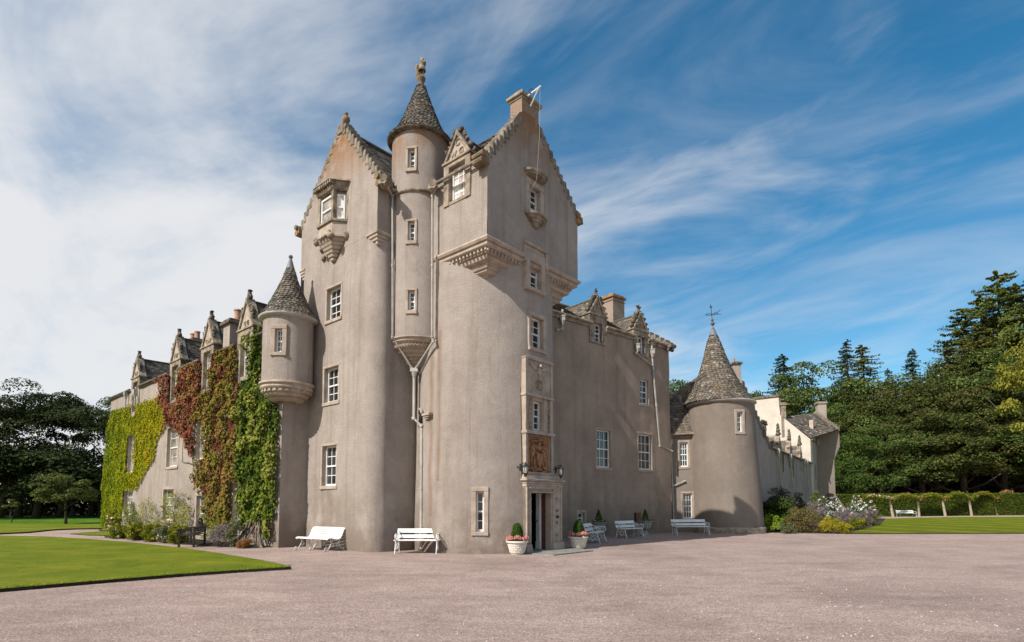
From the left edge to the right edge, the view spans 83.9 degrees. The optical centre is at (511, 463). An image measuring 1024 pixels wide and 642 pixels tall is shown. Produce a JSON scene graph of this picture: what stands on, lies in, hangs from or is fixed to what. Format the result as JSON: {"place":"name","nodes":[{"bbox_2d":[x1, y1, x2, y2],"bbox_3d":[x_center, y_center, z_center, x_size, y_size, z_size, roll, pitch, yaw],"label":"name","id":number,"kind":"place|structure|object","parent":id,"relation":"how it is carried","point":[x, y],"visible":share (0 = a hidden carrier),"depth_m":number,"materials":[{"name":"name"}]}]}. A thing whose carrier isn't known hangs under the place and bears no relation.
{"place":"outdoors","nodes":[
{"label":"outdoors","id":0,"kind":"place"},
{"bbox_2d":[0,523,101,532],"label":"meadow","id":1,"kind":"structure","parent":0,"point":[15,527],"depth_m":38.59,"materials":[{"name":"green plant"}]},
{"bbox_2d":[1,459,104,516],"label":"dark tree","id":2,"kind":"object","parent":1,"relation":"on","point":[72,512],"visible":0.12,"depth_m":57.58,"materials":[{"name":"green plant"}]},
{"bbox_2d":[28,472,100,523],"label":"young tree","id":3,"kind":"object","parent":1,"relation":"on","point":[56,480],"visible":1,"depth_m":43.13,"materials":[{"name":"green plant"}]},
{"bbox_2d":[0,482,279,515],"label":"undergrowth","id":4,"kind":"object","parent":1,"relation":"on","point":[47,506],"visible":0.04,"depth_m":65.99,"materials":[{"name":"green plant"}]},
{"bbox_2d":[0,514,101,522],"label":"rough grass","id":5,"kind":"structure","parent":0,"point":[55,519],"depth_m":53.01,"materials":[{"name":"green plant"}]},
{"bbox_2d":[0,399,67,444],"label":"sycamore","id":6,"kind":"object","parent":5,"relation":"on","point":[26,439],"visible":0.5,"depth_m":60.36,"materials":[{"name":"green plant"}]},
{"bbox_2d":[0,452,84,517],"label":"dark tree","id":7,"kind":"object","parent":5,"relation":"on","point":[11,490],"visible":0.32,"depth_m":54.99,"materials":[{"name":"green plant"}]},
{"bbox_2d":[0,433,105,517],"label":"dark tree","id":8,"kind":"object","parent":5,"relation":"on","point":[61,456],"visible":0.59,"depth_m":55.57,"materials":[{"name":"green plant"}]},
{"bbox_2d":[0,377,106,516],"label":"sycamore","id":9,"kind":"object","parent":5,"relation":"on","point":[32,397],"visible":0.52,"depth_m":57.73,"materials":[{"name":"green plant"}]},
{"bbox_2d":[0,396,108,516],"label":"sycamore","id":10,"kind":"object","parent":5,"relation":"on","point":[60,511],"visible":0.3,"depth_m":58.78,"materials":[{"name":"green plant"}]},
{"bbox_2d":[23,395,107,515],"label":"sycamore","id":11,"kind":"object","parent":5,"relation":"on","point":[91,509],"visible":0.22,"depth_m":61.38,"materials":[{"name":"green plant"}]},
{"bbox_2d":[53,473,105,516],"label":"dark tree","id":12,"kind":"object","parent":5,"relation":"on","point":[99,509],"visible":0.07,"depth_m":60.34,"materials":[{"name":"green plant"}]},
{"bbox_2d":[51,397,110,481],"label":"sycamore","id":13,"kind":"object","parent":5,"relation":"on","point":[87,416],"visible":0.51,"depth_m":57.66,"materials":[{"name":"green plant"}]},
{"bbox_2d":[0,536,291,588],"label":"lawn","id":14,"kind":"structure","parent":0,"point":[28,560],"depth_m":15.76,"materials":[{"name":"green plant"}]},
{"bbox_2d":[0,515,1023,641],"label":"gravel court","id":15,"kind":"object","parent":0,"point":[317,582],"depth_m":10.10,"materials":[{"name":"grey gravel"}]},
{"bbox_2d":[0,567,290,591],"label":"lawn edge","id":16,"kind":"object","parent":15,"relation":"on","point":[127,579],"visible":0.55,"depth_m":12.16,"materials":[{"name":"soil"}]},
{"bbox_2d":[98,529,271,546],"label":"flower bed soil","id":17,"kind":"structure","parent":15,"relation":"on","point":[208,543],"depth_m":23.40,"materials":[{"name":"brown soil"}]},
{"bbox_2d":[108,524,128,538],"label":"perennial","id":18,"kind":"object","parent":17,"relation":"on","point":[118,532],"visible":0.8,"depth_m":26.45,"materials":[{"name":"green plant"}]},
{"bbox_2d":[124,521,146,539],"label":"perennial","id":19,"kind":"object","parent":17,"relation":"on","point":[134,530],"visible":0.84,"depth_m":25.24,"materials":[{"name":"green plant"}]},
{"bbox_2d":[139,522,162,541],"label":"perennial","id":20,"kind":"object","parent":17,"relation":"on","point":[147,534],"visible":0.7,"depth_m":24.32,"materials":[{"name":"green plant"}]},
{"bbox_2d":[152,524,172,542],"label":"perennial","id":21,"kind":"object","parent":17,"relation":"on","point":[162,533],"visible":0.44,"depth_m":23.53,"materials":[{"name":"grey plant"}]},
{"bbox_2d":[158,491,192,536],"bbox_3d":[-16.522,2.474,27.830,4.380,2.286,0.375,-3,-5,41],"label":"shrub","id":22,"kind":"object","parent":17,"relation":"on","point":[175,513],"visible":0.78,"depth_m":27.85,"materials":[{"name":"green plant"}]},
{"bbox_2d":[164,524,189,544],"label":"perennial","id":23,"kind":"object","parent":17,"relation":"on","point":[172,537],"visible":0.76,"depth_m":22.85,"materials":[{"name":"green plant"}]},
{"bbox_2d":[207,523,233,546],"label":"lavender","id":24,"kind":"object","parent":17,"relation":"on","point":[220,535],"visible":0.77,"depth_m":21.53,"materials":[{"name":"purple plant"}]},
{"bbox_2d":[223,520,248,546],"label":"shrub","id":25,"kind":"object","parent":17,"relation":"on","point":[229,534],"visible":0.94,"depth_m":21.44,"materials":[{"name":"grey plant"}]},
{"bbox_2d":[176,518,206,546],"bbox_3d":[-12.464,2.657,22.165,0.650,1.090,1.740,1,-4,-16],"label":"arched bench","id":26,"kind":"object","parent":15,"relation":"on","point":[200,523],"visible":0.99,"depth_m":21.85,"materials":[{"name":"black wood"}]},
{"bbox_2d":[294,526,345,551],"bbox_3d":[-6.791,2.669,20.195,1.700,0.806,0.971,-2,-5,32],"label":"slatted bench","id":27,"kind":"object","parent":15,"relation":"on","point":[333,533],"visible":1,"depth_m":20.24,"materials":[{"name":"white paint"}]},
{"bbox_2d":[393,528,440,553],"bbox_3d":[-3.129,2.576,18.886,1.500,0.805,0.732,0,-4,2],"label":"garden bench","id":28,"kind":"object","parent":15,"relation":"on","point":[413,530],"visible":0.96,"depth_m":19.15,"materials":[{"name":"white paint"}]},
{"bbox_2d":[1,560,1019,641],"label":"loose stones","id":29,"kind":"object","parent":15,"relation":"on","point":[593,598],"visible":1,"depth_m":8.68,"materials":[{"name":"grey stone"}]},
{"bbox_2d":[506,523,528,554],"bbox_3d":[0.172,2.433,18.493,0.767,1.026,0.756,3,-5,-40],"label":"flower pot","id":30,"kind":"object","parent":15,"relation":"on","point":[516,541],"visible":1,"depth_m":18.29,"materials":[{"name":"white ceramic"}]},
{"bbox_2d":[524,547,592,555],"bbox_3d":[1.593,3.002,19.529,2.407,0.035,3.170,0,-4,0],"label":"doorstep","id":31,"kind":"object","parent":15,"relation":"on","point":[568,550],"visible":0.75,"depth_m":19.12,"materials":[{"name":"grey stone"}]},
{"bbox_2d":[568,520,588,548],"bbox_3d":[2.422,2.582,20.769,0.768,1.047,0.778,-1,-4,10],"label":"flower pot","id":32,"kind":"object","parent":15,"relation":"on","point":[578,537],"visible":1,"depth_m":20.57,"materials":[{"name":"white ceramic"}]},
{"bbox_2d":[614,520,643,537],"bbox_3d":[5.694,3.180,27.526,1.450,0.805,0.732,3,-5,-40],"label":"garden bench","id":33,"kind":"object","parent":15,"relation":"on","point":[623,523],"visible":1,"depth_m":27.60,"materials":[{"name":"white paint"}]},
{"bbox_2d":[638,509,652,535],"bbox_3d":[6.850,3.021,29.261,0.780,1.355,0.780,0,-4,0],"label":"urn","id":34,"kind":"object","parent":15,"relation":"on","point":[647,524],"visible":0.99,"depth_m":29.06,"materials":[{"name":"grey stone"}]},
{"bbox_2d":[670,519,709,534],"bbox_3d":[9.345,3.338,29.779,1.900,0.805,0.732,1,-4,-8],"label":"garden bench","id":35,"kind":"object","parent":15,"relation":"on","point":[674,528],"visible":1,"depth_m":30.02,"materials":[{"name":"white paint"}]},
{"bbox_2d":[763,354,802,415],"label":"fir tree","id":36,"kind":"object","parent":15,"relation":"on","point":[784,369],"visible":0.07,"depth_m":119.77,"materials":[{"name":"green plant"}]},
{"bbox_2d":[739,380,846,519],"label":"service wing","id":37,"kind":"structure","parent":15,"relation":"on","point":[797,453],"depth_m":53.71,"materials":[{"name":"white paint"}]},
{"bbox_2d":[767,518,884,533],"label":"flower bed soil","id":38,"kind":"structure","parent":15,"relation":"on","point":[880,520],"depth_m":32.77,"materials":[{"name":"brown soil"}]},
{"bbox_2d":[764,513,784,531],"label":"shrub","id":39,"kind":"object","parent":38,"relation":"on","point":[773,524],"visible":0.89,"depth_m":32.16,"materials":[{"name":"green plant"}]},
{"bbox_2d":[764,496,800,530],"bbox_3d":[16.060,2.993,33.925,2.187,2.113,1.966,0,-4,0],"label":"shrub","id":40,"kind":"object","parent":38,"relation":"on","point":[776,505],"visible":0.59,"depth_m":33.62,"materials":[{"name":"green plant"}]},
{"bbox_2d":[763,486,803,525],"bbox_3d":[16.348,2.728,34.812,2.627,2.736,2.331,0,-4,0],"label":"butterfly bush","id":41,"kind":"object","parent":38,"relation":"on","point":[779,492],"visible":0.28,"depth_m":34.76,"materials":[{"name":"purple plant"}]},
{"bbox_2d":[783,506,820,531],"bbox_3d":[16.482,3.181,32.301,2.092,1.494,1.962,0,-4,0],"label":"spirea","id":42,"kind":"object","parent":38,"relation":"on","point":[802,518],"visible":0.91,"depth_m":32.15,"materials":[{"name":"green plant"}]},
{"bbox_2d":[818,516,845,532],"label":"golden plant","id":43,"kind":"object","parent":38,"relation":"on","point":[835,524],"visible":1,"depth_m":30.97,"materials":[{"name":"yellow plant"}]},
{"bbox_2d":[815,496,851,520],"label":"daisy clump","id":44,"kind":"object","parent":38,"relation":"on","point":[831,505],"visible":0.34,"depth_m":37.88,"materials":[{"name":"white plant"}]},
{"bbox_2d":[831,507,860,528],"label":"lavender","id":45,"kind":"object","parent":38,"relation":"on","point":[844,515],"visible":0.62,"depth_m":35.96,"materials":[{"name":"purple plant"}]},
{"bbox_2d":[768,360,888,420],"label":"broadleaf tree","id":46,"kind":"object","parent":15,"relation":"on","point":[797,399],"visible":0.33,"depth_m":107.78,"materials":[{"name":"green plant"}]},
{"bbox_2d":[799,403,881,468],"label":"broadleaf tree","id":47,"kind":"object","parent":15,"relation":"on","point":[863,421],"visible":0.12,"depth_m":92.26,"materials":[{"name":"green plant"}]},
{"bbox_2d":[830,339,861,491],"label":"fir tree","id":48,"kind":"object","parent":15,"relation":"on","point":[845,357],"visible":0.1,"depth_m":117.60,"materials":[{"name":"green plant"}]},
{"bbox_2d":[834,460,873,493],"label":"broadleaf tree","id":49,"kind":"object","parent":15,"relation":"on","point":[847,470],"visible":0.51,"depth_m":74.01,"materials":[{"name":"green plant"}]},
{"bbox_2d":[841,344,886,491],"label":"larch","id":50,"kind":"object","parent":15,"relation":"on","point":[861,362],"visible":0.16,"depth_m":109.21,"materials":[{"name":"green plant"}]},
{"bbox_2d":[834,432,899,493],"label":"broadleaf tree","id":51,"kind":"object","parent":15,"relation":"on","point":[849,447],"visible":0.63,"depth_m":76.49,"materials":[{"name":"green plant"}]},
{"bbox_2d":[827,379,910,429],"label":"broadleaf tree","id":52,"kind":"object","parent":15,"relation":"on","point":[848,397],"visible":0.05,"depth_m":102.70,"materials":[{"name":"green plant"}]},
{"bbox_2d":[827,401,916,493],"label":"broadleaf tree","id":53,"kind":"object","parent":15,"relation":"on","point":[844,424],"visible":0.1,"depth_m":92.20,"materials":[{"name":"green plant"}]},
{"bbox_2d":[842,425,953,493],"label":"broadleaf tree","id":54,"kind":"object","parent":15,"relation":"on","point":[908,469],"visible":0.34,"depth_m":81.18,"materials":[{"name":"green plant"}]},
{"bbox_2d":[844,392,971,492],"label":"broadleaf tree","id":55,"kind":"object","parent":15,"relation":"on","point":[889,419],"visible":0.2,"depth_m":89.57,"materials":[{"name":"green plant"}]},
{"bbox_2d":[855,418,997,493],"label":"broadleaf tree","id":56,"kind":"object","parent":15,"relation":"on","point":[893,457],"visible":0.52,"depth_m":80.44,"materials":[{"name":"green plant"}]},
{"bbox_2d":[835,470,1023,493],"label":"undergrowth","id":57,"kind":"object","parent":15,"relation":"on","point":[912,486],"visible":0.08,"depth_m":92.55,"materials":[{"name":"green plant"}]},
{"bbox_2d":[836,492,1023,516],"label":"hedge","id":58,"kind":"object","parent":15,"relation":"on","point":[1007,503],"visible":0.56,"depth_m":74.79,"materials":[{"name":"green plant"}]},
{"bbox_2d":[876,403,1023,492],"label":"broadleaf tree","id":59,"kind":"object","parent":15,"relation":"on","point":[968,422],"visible":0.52,"depth_m":79.61,"materials":[{"name":"green plant"}]},
{"bbox_2d":[876,376,1023,492],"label":"broadleaf tree","id":60,"kind":"object","parent":15,"relation":"on","point":[907,411],"visible":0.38,"depth_m":84.91,"materials":[{"name":"green plant"}]},
{"bbox_2d":[882,360,1023,461],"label":"broadleaf tree","id":61,"kind":"object","parent":15,"relation":"on","point":[922,379],"visible":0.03,"depth_m":100.22,"materials":[{"name":"green plant"}]},
{"bbox_2d":[899,369,1023,492],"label":"broadleaf tree","id":62,"kind":"object","parent":15,"relation":"on","point":[994,395],"visible":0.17,"depth_m":88.33,"materials":[{"name":"green plant"}]},
{"bbox_2d":[916,345,1022,492],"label":"larch","id":63,"kind":"object","parent":15,"relation":"on","point":[950,348],"visible":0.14,"depth_m":98.03,"materials":[{"name":"green plant"}]},
{"bbox_2d":[919,308,1020,491],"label":"fir tree","id":64,"kind":"object","parent":15,"relation":"on","point":[965,323],"visible":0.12,"depth_m":105.51,"materials":[{"name":"green plant"}]},
{"bbox_2d":[932,270,1023,492],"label":"fir tree","id":65,"kind":"object","parent":15,"relation":"on","point":[1001,298],"visible":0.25,"depth_m":100.92,"materials":[{"name":"green plant"}]},
{"bbox_2d":[932,406,1023,490],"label":"broadleaf tree","id":66,"kind":"object","parent":15,"relation":"on","point":[1002,484],"visible":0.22,"depth_m":79.93,"materials":[{"name":"green plant"}]},
{"bbox_2d":[937,293,1018,463],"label":"fir tree","id":67,"kind":"object","parent":15,"relation":"on","point":[975,302],"visible":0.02,"depth_m":108.03,"materials":[{"name":"green plant"}]},
{"bbox_2d":[933,348,1023,488],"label":"broadleaf tree","id":68,"kind":"object","parent":15,"relation":"on","point":[973,382],"visible":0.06,"depth_m":90.63,"materials":[{"name":"green plant"}]},
{"bbox_2d":[940,322,1023,492],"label":"larch","id":69,"kind":"object","parent":15,"relation":"on","point":[978,330],"visible":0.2,"depth_m":96.95,"materials":[{"name":"green plant"}]},
{"bbox_2d":[968,420,1023,489],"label":"broadleaf tree","id":70,"kind":"object","parent":15,"relation":"on","point":[1015,465],"visible":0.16,"depth_m":82.82,"materials":[{"name":"green plant"}]},
{"bbox_2d":[985,338,1023,444],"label":"yellow tree","id":71,"kind":"object","parent":15,"relation":"on","point":[1010,375],"visible":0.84,"depth_m":79.32,"materials":[{"name":"green plant"}]},
{"bbox_2d":[990,281,1023,491],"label":"fir tree","id":72,"kind":"object","parent":15,"relation":"on","point":[1007,322],"visible":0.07,"depth_m":100.89,"materials":[{"name":"green plant"}]},
{"bbox_2d":[0,0,1023,503],"label":"sky","id":73,"kind":"structure","parent":0,"point":[818,175],"materials":[{"name":"blue"}]},
{"bbox_2d":[848,517,1023,532],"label":"striped lawn","id":74,"kind":"structure","parent":0,"point":[960,525],"depth_m":41.10,"materials":[{"name":"green plant"}]},
{"label":"ground","id":75,"kind":"structure","parent":0,"visible":0},
{"bbox_2d":[105,83,766,553],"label":"castle","id":76,"kind":"structure","parent":75,"relation":"on","point":[441,359],"depth_m":20.63,"materials":[{"name":"beige stone"}]},
{"bbox_2d":[126,434,133,474],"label":"window","id":77,"kind":"structure","parent":76,"relation":"in","point":[130,449],"depth_m":33.99,"materials":[{"name":"white paint"}]},
{"bbox_2d":[100,394,166,528],"bbox_3d":[-22.372,0.194,33.291,11.715,7.636,0.234,-4,-5,41],"label":"ivy","id":78,"kind":"object","parent":76,"relation":"attached to","point":[110,494],"visible":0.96,"depth_m":34.01,"materials":[{"name":"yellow plant"}]},
{"bbox_2d":[160,486,174,523],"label":"window","id":79,"kind":"structure","parent":76,"relation":"in","point":[168,490],"depth_m":29.47,"materials":[{"name":"white paint"}]},
{"bbox_2d":[164,426,179,469],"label":"window","id":80,"kind":"structure","parent":76,"relation":"in","point":[172,441],"depth_m":29.55,"materials":[{"name":"white paint"}]},
{"bbox_2d":[153,360,201,472],"bbox_3d":[-16.622,-1.763,28.196,7.191,6.140,0.449,-4,-5,41],"label":"creeper","id":81,"kind":"object","parent":76,"relation":"attached to","point":[181,428],"visible":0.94,"depth_m":27.81,"materials":[{"name":"red plant"}]},
{"bbox_2d":[173,361,209,429],"bbox_3d":[-15.423,-3.119,27.176,4.455,3.458,0.496,-3,-5,41],"label":"creeper","id":82,"kind":"object","parent":76,"relation":"attached to","point":[188,389],"visible":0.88,"depth_m":27.23,"materials":[{"name":"red plant"}]},
{"bbox_2d":[194,420,205,461],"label":"window","id":83,"kind":"structure","parent":76,"relation":"in","point":[198,446],"depth_m":26.99,"materials":[{"name":"white paint"}]},
{"bbox_2d":[194,493,207,534],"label":"window","id":84,"kind":"structure","parent":76,"relation":"in","point":[199,499],"depth_m":26.56,"materials":[{"name":"white paint"}]},
{"bbox_2d":[189,344,240,527],"bbox_3d":[-13.330,-1.144,25.212,5.218,7.892,0.509,-4,-5,41],"label":"creeper","id":85,"kind":"object","parent":76,"relation":"attached to","point":[226,372],"visible":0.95,"depth_m":24.77,"materials":[{"name":"green plant"}]},
{"bbox_2d":[231,480,244,533],"bbox_3d":[-11.281,1.835,23.657,1.202,2.264,0.305,-4,-5,41],"label":"window","id":86,"kind":"structure","parent":76,"relation":"in","point":[234,484],"depth_m":23.93,"materials":[{"name":"white paint"}]},
{"bbox_2d":[228,324,279,547],"bbox_3d":[-10.385,-1.264,22.226,3.796,8.970,1.087,-4,-5,42],"label":"creeper","id":87,"kind":"object","parent":76,"relation":"attached to","point":[249,420],"visible":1,"depth_m":22.40,"materials":[{"name":"green plant"}]},
{"bbox_2d":[270,324,287,355],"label":"window","id":88,"kind":"structure","parent":76,"relation":"in","point":[278,336],"depth_m":20.87,"materials":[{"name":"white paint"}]},
{"bbox_2d":[319,442,337,489],"bbox_3d":[-6.691,0.105,21.125,1.172,1.707,0.305,-4,-5,41],"label":"window","id":89,"kind":"structure","parent":76,"relation":"in","point":[329,451],"depth_m":21.36,"materials":[{"name":"white paint"}]},
{"bbox_2d":[321,362,339,406],"bbox_3d":[-6.674,-2.924,21.323,1.178,1.533,0.305,-4,-5,41],"label":"window","id":90,"kind":"structure","parent":76,"relation":"in","point":[331,373],"depth_m":21.54,"materials":[{"name":"white paint"}]},
{"bbox_2d":[324,281,342,325],"bbox_3d":[-6.641,-6.020,21.509,1.168,1.456,0.305,-4,-5,41],"label":"window","id":91,"kind":"structure","parent":76,"relation":"in","point":[333,296],"depth_m":21.72,"materials":[{"name":"white paint"}]},
{"bbox_2d":[405,146,416,172],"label":"window","id":92,"kind":"structure","parent":76,"relation":"in","point":[411,151],"depth_m":20.11,"materials":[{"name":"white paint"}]},
{"bbox_2d":[405,218,416,244],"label":"window","id":93,"kind":"structure","parent":76,"relation":"in","point":[411,224],"depth_m":19.92,"materials":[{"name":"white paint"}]},
{"bbox_2d":[405,288,416,313],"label":"window","id":94,"kind":"structure","parent":76,"relation":"in","point":[411,293],"depth_m":19.74,"materials":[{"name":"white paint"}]},
{"bbox_2d":[415,57,425,83],"bbox_3d":[-3.405,-14.685,21.360,0.354,1.199,0.370,3,-5,-41],"label":"statue","id":95,"kind":"object","parent":76,"relation":"on","point":[420,68],"visible":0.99,"depth_m":21.32,"materials":[{"name":"stone"}]},
{"bbox_2d":[471,487,488,535],"bbox_3d":[-1.047,1.571,18.754,0.561,1.598,0.290,0,-4,0],"label":"window","id":96,"kind":"structure","parent":76,"relation":"in","point":[480,495],"depth_m":18.68,"materials":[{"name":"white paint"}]},
{"bbox_2d":[523,249,545,296],"bbox_3d":[0.742,-6.698,20.136,0.360,1.391,1.059,-4,-5,41],"label":"window","id":97,"kind":"structure","parent":76,"relation":"in","point":[531,282],"depth_m":20.18,"materials":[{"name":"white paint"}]},
{"bbox_2d":[523,167,547,229],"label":"window","id":98,"kind":"structure","parent":76,"relation":"in","point":[534,199],"depth_m":20.12,"materials":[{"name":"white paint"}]},
{"bbox_2d":[527,310,546,354],"bbox_3d":[0.814,-4.588,20.096,0.325,1.396,0.973,-4,-5,41],"label":"window","id":99,"kind":"structure","parent":76,"relation":"in","point":[536,322],"depth_m":20.25,"materials":[{"name":"white paint"}]},
{"bbox_2d":[536,493,540,548],"bbox_3d":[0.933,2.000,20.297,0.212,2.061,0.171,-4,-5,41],"label":"inner door","id":100,"kind":"structure","parent":76,"relation":"in","point":[538,495],"depth_m":20.27,"materials":[{"name":"white paint"}]},
{"bbox_2d":[541,494,545,548],"bbox_3d":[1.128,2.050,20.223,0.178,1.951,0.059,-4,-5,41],"label":"door","id":101,"kind":"structure","parent":76,"relation":"in","point":[543,535],"depth_m":20.20,"materials":[{"name":"grey wood"}]},
{"bbox_2d":[595,427,612,470],"bbox_3d":[4.588,-0.721,28.862,1.264,2.139,0.254,3,-5,-40],"label":"window","id":102,"kind":"structure","parent":76,"relation":"in","point":[603,458],"depth_m":29.00,"materials":[{"name":"grey glass"}]},
{"bbox_2d":[639,377,649,406],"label":"window","id":103,"kind":"structure","parent":76,"relation":"in","point":[644,400],"depth_m":31.41,"materials":[{"name":"white paint"}]},
{"bbox_2d":[637,432,653,472],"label":"window","id":104,"kind":"structure","parent":76,"relation":"in","point":[644,440],"depth_m":31.21,"materials":[{"name":"grey glass"}]},
{"bbox_2d":[677,440,689,468],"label":"window","id":105,"kind":"structure","parent":76,"relation":"in","point":[683,452],"depth_m":32.82,"materials":[{"name":"white paint"}]},
{"bbox_2d":[681,491,693,518],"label":"window","id":106,"kind":"structure","parent":76,"relation":"in","point":[687,498],"depth_m":32.60,"materials":[{"name":"white paint"}]},
{"bbox_2d":[734,409,745,433],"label":"window","id":107,"kind":"structure","parent":76,"relation":"in","point":[739,414],"depth_m":31.18,"materials":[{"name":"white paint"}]},
{"bbox_2d":[896,348,924,384],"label":"fir tree","id":108,"kind":"object","parent":75,"relation":"on","point":[911,365],"visible":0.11,"depth_m":126.47,"materials":[{"name":"green plant"}]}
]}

